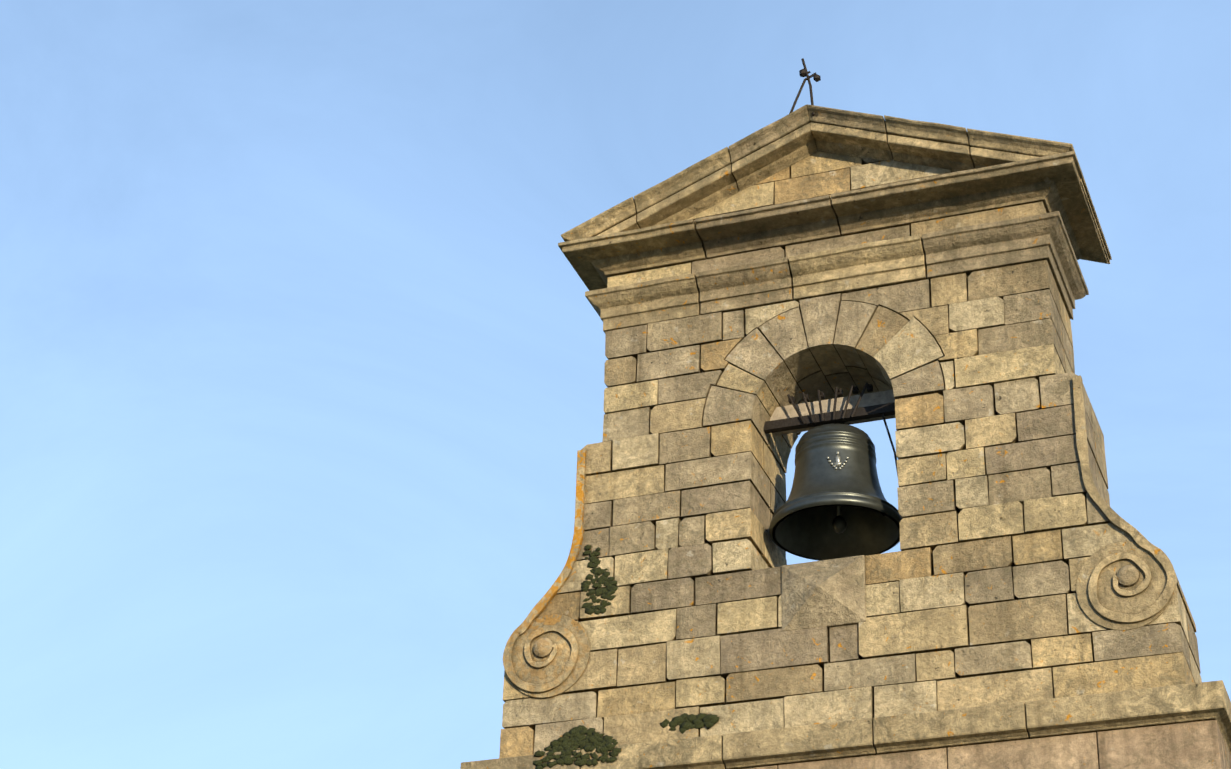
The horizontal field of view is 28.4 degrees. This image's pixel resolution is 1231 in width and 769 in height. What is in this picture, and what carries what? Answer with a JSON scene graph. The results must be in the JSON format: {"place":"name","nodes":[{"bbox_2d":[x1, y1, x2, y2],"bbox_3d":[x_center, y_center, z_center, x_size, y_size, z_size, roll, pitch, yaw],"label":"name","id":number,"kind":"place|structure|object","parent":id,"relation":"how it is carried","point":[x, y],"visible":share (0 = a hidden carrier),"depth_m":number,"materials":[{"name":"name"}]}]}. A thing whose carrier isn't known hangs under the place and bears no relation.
{"place":"outdoors","nodes":[
{"label":"outdoors","id":0,"kind":"place"},
{"bbox_2d":[0,0,1230,768],"label":"sky","id":1,"kind":"structure","parent":0,"point":[303,358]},
{"label":"ground","id":2,"kind":"structure","parent":0,"visible":0},
{"bbox_2d":[745,720,1230,768],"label":"base wall","id":3,"kind":"structure","parent":2,"relation":"on","point":[1197,745],"depth_m":15.62,"materials":[{"name":"stone"}]},
{"bbox_2d":[460,680,1230,768],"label":"stone ledge","id":4,"kind":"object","parent":3,"relation":"on","point":[1147,707],"depth_m":15.97,"materials":[{"name":"stone"}]},
{"bbox_2d":[533,544,718,768],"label":"moss cushions","id":5,"kind":"object","parent":4,"relation":"on","point":[566,746],"visible":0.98,"depth_m":16.90,"materials":[{"name":"green plant"}]},
{"bbox_2d":[499,151,1201,757],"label":"stone wall","id":6,"kind":"structure","parent":4,"relation":"on","point":[1007,527],"depth_m":17.14,"materials":[{"name":"stone"}]},
{"bbox_2d":[503,449,590,698],"bbox_3d":[-0.477,1.370,17.674,0.660,1.940,0.087,-9,-31,18],"label":"scroll volute","id":7,"kind":"object","parent":6,"relation":"attached to","point":[546,656],"visible":0.96,"depth_m":17.38,"materials":[{"name":"stone"}]},
{"bbox_2d":[781,555,866,631],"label":"stone block","id":8,"kind":"structure","parent":6,"relation":"on","point":[827,593],"depth_m":16.75,"materials":[{"name":"stone"}]},
{"bbox_2d":[763,382,897,515],"bbox_3d":[1.619,0.494,17.726,1.360,1.052,0.371,-9,-31,18],"label":"headstock ironwork","id":9,"kind":"object","parent":6,"relation":"attached to","point":[834,417],"visible":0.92,"depth_m":17.86,"materials":[{"name":"metal"}]},
{"bbox_2d":[770,390,894,435],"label":"wooden beam","id":10,"kind":"structure","parent":6,"relation":"attached to","point":[867,399],"depth_m":17.98,"materials":[{"name":"brown wood"}]},
{"bbox_2d":[558,104,1111,332],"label":"entablature and pediment","id":11,"kind":"structure","parent":6,"relation":"on","point":[653,227],"depth_m":18.21,"materials":[{"name":"stone"}]},
{"bbox_2d":[789,58,820,115],"bbox_3d":[1.444,-2.273,18.699,0.281,0.575,0.064,-13,-33,23],"label":"bent iron cross","id":12,"kind":"object","parent":11,"relation":"on","point":[804,72],"visible":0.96,"depth_m":18.69,"materials":[{"name":"black metal"}]},
{"bbox_2d":[769,424,901,560],"bbox_3d":[1.609,0.724,17.749,0.978,0.810,0.978,-9,-31,18],"label":"church bell","id":13,"kind":"object","parent":6,"relation":"attached to","point":[805,514],"visible":0.98,"depth_m":17.65,"materials":[{"name":"black metal"}]},
{"bbox_2d":[827,451,848,468],"bbox_3d":[1.598,0.546,17.488,0.159,0.164,0.042,-1,-30,4],"label":"bell emblem","id":14,"kind":"object","parent":13,"relation":"attached to","point":[837,463],"visible":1,"depth_m":17.48,"materials":[{"name":"silver metal"}]},
{"bbox_2d":[832,422,846,533],"bbox_3d":[1.611,0.672,17.778,0.228,0.934,0.228,-9,-31,18],"label":"bell crown and clapper","id":15,"kind":"object","parent":13,"relation":"attached to","point":[839,524],"visible":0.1,"depth_m":17.54,"materials":[{"name":"brown metal"}]},
{"bbox_2d":[1072,375,1176,629],"bbox_3d":[3.390,0.760,16.389,0.660,1.940,0.087,-9,-31,18],"label":"scroll volute","id":16,"kind":"object","parent":6,"relation":"on","point":[1127,585],"visible":0.94,"depth_m":16.09,"materials":[{"name":"stone"}]}
]}

